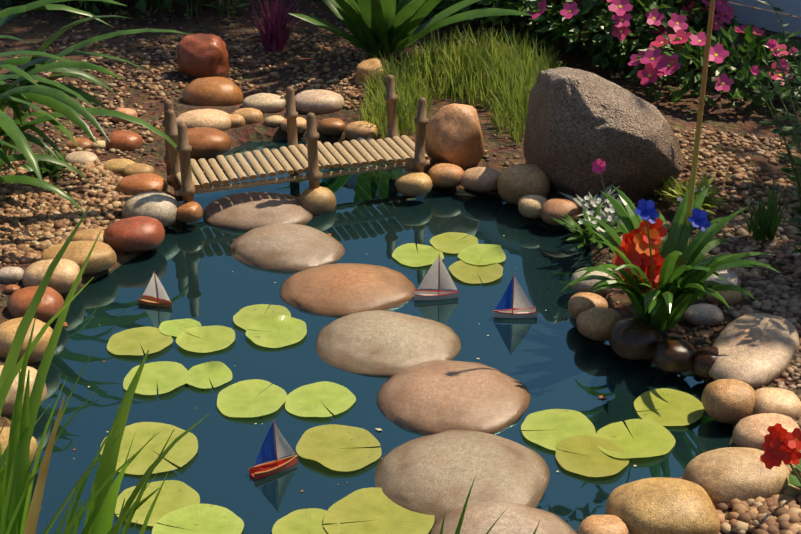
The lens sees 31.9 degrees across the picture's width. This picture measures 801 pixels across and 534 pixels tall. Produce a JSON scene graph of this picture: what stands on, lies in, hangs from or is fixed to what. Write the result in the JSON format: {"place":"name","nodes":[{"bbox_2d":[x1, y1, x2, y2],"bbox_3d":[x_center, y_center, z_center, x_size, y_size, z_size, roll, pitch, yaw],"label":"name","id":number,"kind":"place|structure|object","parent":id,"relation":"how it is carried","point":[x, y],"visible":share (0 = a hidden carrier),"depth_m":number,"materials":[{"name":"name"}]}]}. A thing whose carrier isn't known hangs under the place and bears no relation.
{"place":"outdoors","nodes":[
{"label":"outdoors","id":0,"kind":"place"},
{"bbox_2d":[0,151,131,263],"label":"gravel","id":1,"kind":"structure","parent":0,"point":[25,235],"depth_m":3.37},
{"bbox_2d":[64,151,98,163],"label":"white stone","id":2,"kind":"object","parent":1,"relation":"on","point":[79,157],"visible":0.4,"depth_m":3.63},
{"bbox_2d":[71,229,104,242],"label":"tan stone","id":3,"kind":"object","parent":1,"relation":"on","point":[86,234],"visible":0.31,"depth_m":3.19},
{"bbox_2d":[0,206,539,533],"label":"grass","id":4,"kind":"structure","parent":0,"point":[20,510],"depth_m":1.62,"materials":[{"name":"plant"}]},
{"bbox_2d":[30,139,732,533],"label":"water","id":5,"kind":"structure","parent":0,"point":[550,355],"depth_m":2.77,"materials":[{"name":"liquid"}]},
{"bbox_2d":[107,326,172,354],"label":"lily pad","id":6,"kind":"object","parent":5,"relation":"on","point":[130,341],"visible":0.96,"depth_m":2.83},
{"bbox_2d":[100,422,197,474],"bbox_3d":[-0.443,0.317,2.467,0.173,0.004,0.171,0,25,1],"label":"lily pad","id":7,"kind":"object","parent":5,"relation":"on","point":[182,451],"visible":0.77,"depth_m":2.47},
{"bbox_2d":[138,271,171,307],"bbox_3d":[-0.521,0.046,2.972,0.078,0.087,0.025,9,27,19],"label":"sail boat","id":8,"kind":"object","parent":5,"relation":"on","point":[149,292],"visible":0.98,"depth_m":2.98,"materials":[{"name":"fabric"}]},
{"bbox_2d":[123,361,190,394],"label":"lily pad","id":9,"kind":"object","parent":5,"relation":"on","point":[166,376],"visible":0.88,"depth_m":2.69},
{"bbox_2d":[115,480,199,525],"bbox_3d":[-0.402,0.389,2.314,0.141,0.004,0.130,0,25,1],"label":"lily pad","id":10,"kind":"object","parent":5,"relation":"on","point":[174,495],"visible":0.77,"depth_m":2.33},
{"bbox_2d":[159,318,200,336],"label":"lily pad","id":11,"kind":"object","parent":5,"relation":"on","point":[168,328],"visible":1,"depth_m":2.89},
{"bbox_2d":[152,504,243,533],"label":"lily pad","id":12,"kind":"object","parent":5,"relation":"on","point":[203,519],"visible":1,"depth_m":2.27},
{"bbox_2d":[176,325,234,352],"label":"lily pad","id":13,"kind":"object","parent":5,"relation":"on","point":[216,337],"visible":1,"depth_m":2.83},
{"bbox_2d":[187,361,231,388],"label":"lily pad","id":14,"kind":"object","parent":5,"relation":"on","point":[217,373],"visible":0.98,"depth_m":2.71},
{"bbox_2d":[217,379,287,416],"bbox_3d":[-0.277,0.246,2.619,0.131,0.004,0.141,0,25,1],"label":"lily pad","id":15,"kind":"object","parent":5,"relation":"on","point":[244,398],"visible":1,"depth_m":2.62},
{"bbox_2d":[203,192,312,230],"bbox_3d":[-0.349,-0.130,3.447,0.273,0.086,0.231,0,25,1],"label":"stepping stone","id":16,"kind":"object","parent":5,"relation":"in","point":[248,211],"visible":0.73,"depth_m":3.39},
{"bbox_2d":[233,304,290,331],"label":"lily pad","id":17,"kind":"object","parent":5,"relation":"on","point":[246,317],"visible":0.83,"depth_m":2.94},
{"bbox_2d":[248,420,296,479],"bbox_3d":[-0.216,0.309,2.394,0.089,0.100,0.029,-16,29,-30],"label":"sail boat","id":18,"kind":"object","parent":5,"relation":"on","point":[282,447],"visible":0.98,"depth_m":2.40,"materials":[{"name":"red wood"}]},
{"bbox_2d":[245,315,306,347],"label":"lily pad","id":19,"kind":"object","parent":5,"relation":"on","point":[285,330],"visible":1,"depth_m":2.87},
{"bbox_2d":[229,223,344,270],"bbox_3d":[-0.263,-0.039,3.250,0.274,0.086,0.244,0,25,1],"label":"grey stone","id":20,"kind":"object","parent":5,"relation":"in","point":[285,247],"visible":0.77,"depth_m":3.19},
{"bbox_2d":[272,508,340,533],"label":"lily pad","id":21,"kind":"object","parent":5,"relation":"on","point":[305,521],"visible":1,"depth_m":2.26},
{"bbox_2d":[298,187,335,214],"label":"tan stone","id":22,"kind":"object","parent":5,"relation":"on","point":[320,201],"visible":0.71,"depth_m":3.43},
{"bbox_2d":[285,381,355,416],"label":"lily pad","id":23,"kind":"object","parent":5,"relation":"on","point":[309,397],"visible":1,"depth_m":2.62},
{"bbox_2d":[296,424,381,471],"bbox_3d":[-0.108,0.316,2.466,0.152,0.010,0.156,0,25,1],"label":"lily pad","id":24,"kind":"object","parent":5,"relation":"on","point":[322,444],"visible":1,"depth_m":2.47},
{"bbox_2d":[280,263,415,316],"bbox_3d":[-0.114,0.053,3.053,0.296,0.088,0.254,0,25,1],"label":"tan stone","id":25,"kind":"object","parent":5,"relation":"in","point":[341,289],"visible":0.79,"depth_m":3.00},
{"bbox_2d":[323,487,434,533],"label":"lily pad","id":26,"kind":"object","parent":5,"relation":"on","point":[381,510],"visible":0.92,"depth_m":2.28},
{"bbox_2d":[315,310,460,376],"bbox_3d":[-0.025,0.160,2.826,0.295,0.087,0.263,0,25,1],"label":"stepping stone","id":27,"kind":"object","parent":5,"relation":"in","point":[380,343],"visible":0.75,"depth_m":2.78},
{"bbox_2d":[395,172,432,195],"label":"tan stone","id":28,"kind":"object","parent":5,"relation":"on","point":[413,184],"visible":1,"depth_m":3.48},
{"bbox_2d":[392,243,443,266],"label":"lily pad","id":29,"kind":"object","parent":5,"relation":"on","point":[425,255],"visible":0.94,"depth_m":3.21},
{"bbox_2d":[413,254,458,300],"bbox_3d":[0.076,0.024,2.997,0.098,0.108,0.031,0,25,1],"label":"sail boat","id":30,"kind":"object","parent":5,"relation":"on","point":[430,280],"visible":1,"depth_m":3.01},
{"bbox_2d":[376,360,530,434],"bbox_3d":[0.099,0.251,2.634,0.292,0.086,0.277,0,25,1],"label":"stone step","id":31,"kind":"object","parent":5,"relation":"in","point":[432,397],"visible":0.77,"depth_m":2.58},
{"bbox_2d":[430,232,477,253],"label":"lily pad","id":32,"kind":"object","parent":5,"relation":"on","point":[448,242],"visible":1,"depth_m":3.27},
{"bbox_2d":[374,430,549,521],"bbox_3d":[0.104,0.361,2.395,0.305,0.082,0.294,0,25,1],"label":"stepping stone","id":33,"kind":"object","parent":5,"relation":"in","point":[434,474],"visible":0.81,"depth_m":2.35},
{"bbox_2d":[449,260,502,283],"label":"lily pad","id":34,"kind":"object","parent":5,"relation":"on","point":[462,270],"visible":1,"depth_m":3.12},
{"bbox_2d":[458,244,505,264],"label":"lily pad","id":35,"kind":"object","parent":5,"relation":"on","point":[483,254],"visible":0.96,"depth_m":3.21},
{"bbox_2d":[430,501,577,533],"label":"stepping stone","id":36,"kind":"object","parent":5,"relation":"in","point":[483,517],"visible":0.96,"depth_m":2.22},
{"bbox_2d":[493,274,537,317],"bbox_3d":[0.240,0.061,2.923,0.092,0.102,0.030,0,25,1],"label":"sail boat","id":37,"kind":"object","parent":5,"relation":"on","point":[521,306],"visible":1,"depth_m":2.92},
{"bbox_2d":[518,195,546,218],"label":"cream stone","id":38,"kind":"object","parent":5,"relation":"on","point":[529,206],"visible":0.79,"depth_m":3.35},
{"bbox_2d":[521,409,595,450],"bbox_3d":[0.283,0.292,2.523,0.133,0.004,0.144,0,25,1],"label":"lily pad","id":39,"kind":"object","parent":5,"relation":"on","point":[564,423],"visible":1,"depth_m":2.53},
{"bbox_2d":[540,198,581,225],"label":"tan stone","id":40,"kind":"object","parent":5,"relation":"on","point":[555,208],"visible":0.79,"depth_m":3.32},
{"bbox_2d":[568,292,607,318],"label":"tan stone","id":41,"kind":"object","parent":5,"relation":"on","point":[578,303],"visible":0.73,"depth_m":2.87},
{"bbox_2d":[555,435,628,476],"bbox_3d":[0.333,0.329,2.439,0.126,0.004,0.133,0,25,1],"label":"lily pad","id":42,"kind":"object","parent":5,"relation":"on","point":[595,461],"visible":1,"depth_m":2.44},
{"bbox_2d":[576,307,621,340],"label":"stone","id":43,"kind":"object","parent":5,"relation":"on","point":[596,323],"visible":0.75,"depth_m":2.79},
{"bbox_2d":[596,419,675,457],"bbox_3d":[0.418,0.304,2.492,0.141,0.008,0.139,0,25,1],"label":"lily pad","id":44,"kind":"object","parent":5,"relation":"on","point":[657,439],"visible":1,"depth_m":2.50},
{"bbox_2d":[634,388,703,425],"bbox_3d":[0.498,0.259,2.593,0.130,0.004,0.136,0,25,1],"label":"lily pad","id":45,"kind":"object","parent":5,"relation":"on","point":[681,408],"visible":0.98,"depth_m":2.59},
{"bbox_2d":[653,338,694,372],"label":"dark stone","id":46,"kind":"object","parent":5,"relation":"on","point":[672,355],"visible":1,"depth_m":2.67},
{"bbox_2d":[0,0,800,533],"bbox_3d":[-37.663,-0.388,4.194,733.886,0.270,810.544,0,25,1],"label":"ground","id":47,"kind":"structure","parent":0,"point":[722,118],"depth_m":4.16,"materials":[{"name":"soil"}]},
{"bbox_2d":[0,266,23,283],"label":"grey stone","id":48,"kind":"object","parent":47,"relation":"on","point":[11,275],"visible":0.81,"depth_m":3.02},
{"bbox_2d":[0,427,37,466],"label":"tan stone","id":49,"kind":"object","parent":47,"relation":"on","point":[4,436],"visible":0.21,"depth_m":2.37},
{"bbox_2d":[0,365,47,416],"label":"cream stone","id":50,"kind":"object","parent":47,"relation":"on","point":[8,406],"visible":0.23,"depth_m":2.53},
{"bbox_2d":[0,317,52,363],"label":"rock","id":51,"kind":"object","parent":47,"relation":"on","point":[8,329],"visible":0.48,"depth_m":2.71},
{"bbox_2d":[7,286,64,321],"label":"red stone","id":52,"kind":"object","parent":47,"relation":"on","point":[50,306],"visible":0.81,"depth_m":2.86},
{"bbox_2d":[19,144,68,176],"bbox_3d":[-0.898,-0.268,3.580,0.147,0.070,0.137,0,25,1],"label":"weed","id":53,"kind":"object","parent":47,"relation":"on","point":[53,168],"visible":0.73,"depth_m":3.58,"materials":[{"name":"green plant"}]},
{"bbox_2d":[22,259,81,293],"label":"cream stone","id":54,"kind":"object","parent":47,"relation":"on","point":[64,275],"visible":0.69,"depth_m":2.98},
{"bbox_2d":[40,240,116,274],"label":"tan stone","id":55,"kind":"object","parent":47,"relation":"on","point":[103,256],"visible":0.67,"depth_m":3.08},
{"bbox_2d":[0,159,164,307],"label":"clods","id":56,"kind":"object","parent":47,"relation":"on","point":[101,213],"visible":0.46,"depth_m":3.47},
{"bbox_2d":[0,0,197,211],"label":"arching plant","id":57,"kind":"object","parent":47,"relation":"on","point":[25,93],"visible":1,"depth_m":3.25,"materials":[{"name":"green plant"}]},
{"bbox_2d":[105,130,142,150],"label":"red stone","id":58,"kind":"object","parent":47,"relation":"on","point":[123,140],"visible":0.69,"depth_m":3.75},
{"bbox_2d":[104,216,164,252],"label":"red stone","id":59,"kind":"object","parent":47,"relation":"on","point":[136,234],"visible":0.88,"depth_m":3.18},
{"bbox_2d":[116,172,167,195],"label":"rock","id":60,"kind":"object","parent":47,"relation":"on","point":[135,184],"visible":0.75,"depth_m":3.46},
{"bbox_2d":[122,191,178,226],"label":"grey stone","id":61,"kind":"object","parent":47,"relation":"on","point":[161,207],"visible":0.81,"depth_m":3.31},
{"bbox_2d":[176,201,202,222],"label":"rock","id":62,"kind":"object","parent":47,"relation":"on","point":[189,212],"visible":0.94,"depth_m":3.33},
{"bbox_2d":[38,34,366,160],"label":"pebbles","id":63,"kind":"object","parent":47,"relation":"on","point":[349,91],"visible":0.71,"depth_m":4.33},
{"bbox_2d":[176,33,229,78],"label":"red stone","id":64,"kind":"object","parent":47,"relation":"on","point":[200,55],"visible":0.96,"depth_m":4.32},
{"bbox_2d":[176,109,230,130],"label":"cream stone","id":65,"kind":"object","parent":47,"relation":"on","point":[216,119],"visible":0.54,"depth_m":3.89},
{"bbox_2d":[187,127,231,160],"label":"red stone","id":66,"kind":"object","parent":47,"relation":"on","point":[206,143],"visible":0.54,"depth_m":3.72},
{"bbox_2d":[172,0,251,19],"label":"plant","id":67,"kind":"object","parent":47,"relation":"on","point":[224,4],"visible":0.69,"depth_m":4.94,"materials":[{"name":"green plant"}]},
{"bbox_2d":[183,77,242,105],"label":"rock","id":68,"kind":"object","parent":47,"relation":"on","point":[214,91],"visible":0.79,"depth_m":4.08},
{"bbox_2d":[232,108,262,123],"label":"tan stone","id":69,"kind":"object","parent":47,"relation":"on","point":[251,115],"visible":0.62,"depth_m":3.95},
{"bbox_2d":[223,0,299,52],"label":"purple grass","id":70,"kind":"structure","parent":47,"relation":"on","point":[273,37],"depth_m":4.57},
{"bbox_2d":[242,93,285,112],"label":"white stone","id":71,"kind":"object","parent":47,"relation":"on","point":[267,103],"visible":0.85,"depth_m":4.05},
{"bbox_2d":[167,135,429,195],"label":"bridge deck","id":72,"kind":"structure","parent":47,"relation":"on","point":[371,150],"depth_m":3.49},
{"bbox_2d":[162,100,176,185],"bbox_3d":[-0.577,-0.311,3.514,0.039,0.226,0.040,0,25,1],"label":"bridge post","id":73,"kind":"object","parent":72,"relation":"attached to","point":[168,104],"visible":0.5,"depth_m":3.51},
{"bbox_2d":[165,110,182,200],"bbox_3d":[-0.550,-0.273,3.426,0.040,0.230,0.039,0,25,1],"label":"bridge post","id":74,"kind":"object","parent":72,"relation":"attached to","point":[172,132],"visible":0.62,"depth_m":3.41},
{"bbox_2d":[176,123,194,201],"bbox_3d":[-0.509,-0.228,3.324,0.038,0.236,0.039,0,25,1],"label":"bridge post","id":75,"kind":"object","parent":72,"relation":"attached to","point":[184,150],"visible":0.94,"depth_m":3.31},
{"bbox_2d":[284,86,299,182],"bbox_3d":[-0.277,-0.329,3.587,0.037,0.275,0.037,0,25,1],"label":"bridge post","id":76,"kind":"object","parent":72,"relation":"attached to","point":[291,114],"visible":0.62,"depth_m":3.56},
{"bbox_2d":[304,113,320,188],"bbox_3d":[-0.213,-0.271,3.409,0.037,0.220,0.038,0,25,1],"label":"bridge post","id":77,"kind":"object","parent":72,"relation":"attached to","point":[311,135],"visible":0.96,"depth_m":3.40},
{"bbox_2d":[384,75,398,154],"bbox_3d":[-0.023,-0.390,3.654,0.040,0.230,0.036,0,25,1],"label":"bridge post","id":78,"kind":"object","parent":72,"relation":"attached to","point":[390,97],"visible":0.75,"depth_m":3.63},
{"bbox_2d":[412,97,428,172],"bbox_3d":[0.050,-0.314,3.497,0.040,0.226,0.040,0,25,1],"label":"bridge post","id":79,"kind":"object","parent":72,"relation":"attached to","point":[421,120],"visible":0.94,"depth_m":3.48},
{"bbox_2d":[0,0,598,36],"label":"shrubs","id":80,"kind":"object","parent":47,"relation":"on","point":[4,3],"visible":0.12,"depth_m":4.87,"materials":[{"name":"green plant"}]},
{"bbox_2d":[242,32,371,75],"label":"pebbles","id":81,"kind":"object","parent":47,"relation":"on","point":[347,56],"visible":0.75,"depth_m":4.59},
{"bbox_2d":[295,89,344,113],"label":"white stone","id":82,"kind":"object","parent":47,"relation":"on","point":[317,101],"visible":0.81,"depth_m":4.04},
{"bbox_2d":[68,0,593,52],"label":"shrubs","id":83,"kind":"object","parent":47,"relation":"on","point":[531,5],"visible":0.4,"depth_m":4.69,"materials":[{"name":"green plant"}]},
{"bbox_2d":[318,118,345,135],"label":"rock","id":84,"kind":"object","parent":47,"relation":"on","point":[331,126],"visible":0.98,"depth_m":3.88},
{"bbox_2d":[344,121,377,139],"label":"tan stone","id":85,"kind":"object","parent":47,"relation":"on","point":[356,130],"visible":0.77,"depth_m":3.84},
{"bbox_2d":[355,58,399,87],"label":"stone","id":86,"kind":"object","parent":47,"relation":"on","point":[364,67],"visible":0.44,"depth_m":4.22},
{"bbox_2d":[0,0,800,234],"bbox_3d":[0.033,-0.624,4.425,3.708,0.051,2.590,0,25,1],"label":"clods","id":87,"kind":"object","parent":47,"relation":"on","point":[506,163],"visible":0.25,"depth_m":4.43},
{"bbox_2d":[288,0,532,60],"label":"strap plant","id":88,"kind":"object","parent":47,"relation":"on","point":[374,27],"visible":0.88,"depth_m":4.38,"materials":[{"name":"green plant"}]},
{"bbox_2d":[427,163,463,186],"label":"tan stone","id":89,"kind":"object","parent":47,"relation":"on","point":[444,175],"visible":0.9,"depth_m":3.53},
{"bbox_2d":[425,103,484,168],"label":"rock","id":90,"kind":"object","parent":47,"relation":"on","point":[454,135],"visible":0.96,"depth_m":3.58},
{"bbox_2d":[347,19,565,144],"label":"grass","id":91,"kind":"structure","parent":47,"relation":"on","point":[520,66],"depth_m":4.15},
{"bbox_2d":[460,167,499,191],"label":"rock","id":92,"kind":"object","parent":47,"relation":"on","point":[481,179],"visible":0.77,"depth_m":3.51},
{"bbox_2d":[497,164,550,204],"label":"rock","id":93,"kind":"object","parent":47,"relation":"on","point":[516,183],"visible":0.79,"depth_m":3.44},
{"bbox_2d":[552,203,624,248],"bbox_3d":[0.438,-0.090,3.163,0.185,0.081,0.169,0,25,1],"label":"green tuft","id":94,"kind":"object","parent":47,"relation":"on","point":[587,235],"visible":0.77,"depth_m":3.17,"materials":[{"name":"green plant"}]},
{"bbox_2d":[571,268,613,296],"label":"grey stone","id":95,"kind":"object","parent":47,"relation":"on","point":[583,286],"visible":0.48,"depth_m":2.96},
{"bbox_2d":[559,184,625,215],"bbox_3d":[0.465,-0.154,3.317,0.179,0.067,0.152,0,25,1],"label":"silver plant","id":96,"kind":"object","parent":47,"relation":"on","point":[589,207],"visible":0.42,"depth_m":3.33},
{"bbox_2d":[578,515,629,533],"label":"tan stone","id":97,"kind":"object","parent":47,"relation":"on","point":[602,524],"visible":1,"depth_m":2.16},
{"bbox_2d":[523,67,686,202],"bbox_3d":[0.516,-0.307,3.494,0.408,0.386,0.314,0,25,1],"label":"rock","id":98,"kind":"object","parent":47,"relation":"on","point":[578,122],"visible":0.75,"depth_m":3.37,"materials":[{"name":"stone"}]},
{"bbox_2d":[609,318,660,359],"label":"dark stone","id":99,"kind":"object","parent":47,"relation":"on","point":[634,339],"visible":0.96,"depth_m":2.72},
{"bbox_2d":[497,0,800,110],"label":"flower bush","id":100,"kind":"object","parent":47,"relation":"on","point":[681,38],"visible":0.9,"depth_m":4.27,"materials":[{"name":"green plant"}]},
{"bbox_2d":[606,477,720,533],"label":"tan stone","id":101,"kind":"object","parent":47,"relation":"on","point":[660,505],"visible":0.92,"depth_m":2.17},
{"bbox_2d":[561,159,781,330],"bbox_3d":[0.525,-0.093,2.883,0.427,0.304,0.752,0,25,1],"label":"flowering plant","id":102,"kind":"object","parent":47,"relation":"on","point":[661,282],"visible":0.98,"depth_m":2.74,"materials":[{"name":"green plant"}]},
{"bbox_2d":[661,174,726,214],"bbox_3d":[0.699,-0.173,3.348,0.164,0.074,0.171,0,25,1],"label":"lime plant","id":103,"kind":"object","parent":47,"relation":"on","point":[705,183],"visible":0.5,"depth_m":3.35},
{"bbox_2d":[590,215,800,533],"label":"clods","id":104,"kind":"object","parent":47,"relation":"on","point":[693,338],"visible":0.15,"depth_m":2.90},
{"bbox_2d":[685,0,714,247],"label":"cane","id":105,"kind":"object","parent":47,"relation":"on","point":[701,103],"visible":0.77,"depth_m":2.68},
{"bbox_2d":[683,303,723,326],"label":"grey stone","id":106,"kind":"object","parent":47,"relation":"on","point":[706,315],"visible":0.96,"depth_m":2.84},
{"bbox_2d":[692,347,718,378],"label":"dark stone","id":107,"kind":"object","parent":47,"relation":"on","point":[704,360],"visible":0.71,"depth_m":2.65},
{"bbox_2d":[705,269,740,286],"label":"grey stone","id":108,"kind":"object","parent":47,"relation":"on","point":[729,277],"visible":0.27,"depth_m":2.97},
{"bbox_2d":[706,290,741,305],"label":"stone","id":109,"kind":"object","parent":47,"relation":"on","point":[733,297],"visible":0.52,"depth_m":2.92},
{"bbox_2d":[701,379,755,423],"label":"tan stone","id":110,"kind":"object","parent":47,"relation":"on","point":[730,401],"visible":0.92,"depth_m":2.51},
{"bbox_2d":[658,127,800,230],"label":"pebbles","id":111,"kind":"object","parent":47,"relation":"on","point":[739,174],"visible":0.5,"depth_m":3.58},
{"bbox_2d":[704,0,800,36],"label":"clapboard wall","id":112,"kind":"structure","parent":47,"relation":"on","point":[758,18],"depth_m":4.86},
{"bbox_2d":[709,313,798,388],"bbox_3d":[0.683,0.161,2.714,0.150,0.070,0.292,13,28,26],"label":"boulder","id":113,"kind":"object","parent":47,"relation":"on","point":[756,350],"visible":0.85,"depth_m":2.66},
{"bbox_2d":[732,413,800,450],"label":"cream stone","id":114,"kind":"object","parent":47,"relation":"on","point":[751,431],"visible":0.62,"depth_m":2.42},
{"bbox_2d":[754,387,800,419],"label":"cream stone","id":115,"kind":"object","parent":47,"relation":"on","point":[785,402],"visible":0.65,"depth_m":2.50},
{"bbox_2d":[757,0,800,175],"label":"plant","id":116,"kind":"object","parent":47,"relation":"on","point":[784,63],"visible":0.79,"depth_m":3.37,"materials":[{"name":"green plant"}]},
{"bbox_2d":[760,423,800,487],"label":"red flower","id":117,"kind":"object","parent":47,"relation":"on","point":[779,444],"visible":0.98,"depth_m":2.10,"materials":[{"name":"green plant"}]},
{"bbox_2d":[772,337,800,451],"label":"gravel bank","id":118,"kind":"structure","parent":47,"relation":"on","point":[793,370],"depth_m":2.63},
{"bbox_2d":[689,210,800,336],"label":"gravel","id":119,"kind":"structure","parent":0,"point":[755,283],"depth_m":3.07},
{"bbox_2d":[732,173,796,240],"bbox_3d":[0.835,-0.135,3.208,0.167,0.144,0.133,0,25,1],"label":"green tuft","id":120,"kind":"object","parent":119,"relation":"on","point":[763,225],"visible":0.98,"depth_m":3.21,"materials":[{"name":"green plant"}]},
{"bbox_2d":[751,39,800,252],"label":"plant","id":121,"kind":"object","parent":119,"relation":"on","point":[777,89],"visible":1,"depth_m":2.89,"materials":[{"name":"green plant"}]},
{"bbox_2d":[713,452,800,533],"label":"gravel","id":122,"kind":"structure","parent":0,"point":[777,514],"depth_m":2.20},
{"bbox_2d":[683,447,789,503],"bbox_3d":[0.553,0.349,2.304,0.174,0.088,0.137,0,25,1],"label":"cream stone","id":123,"kind":"object","parent":122,"relation":"on","point":[726,475],"visible":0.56,"depth_m":2.26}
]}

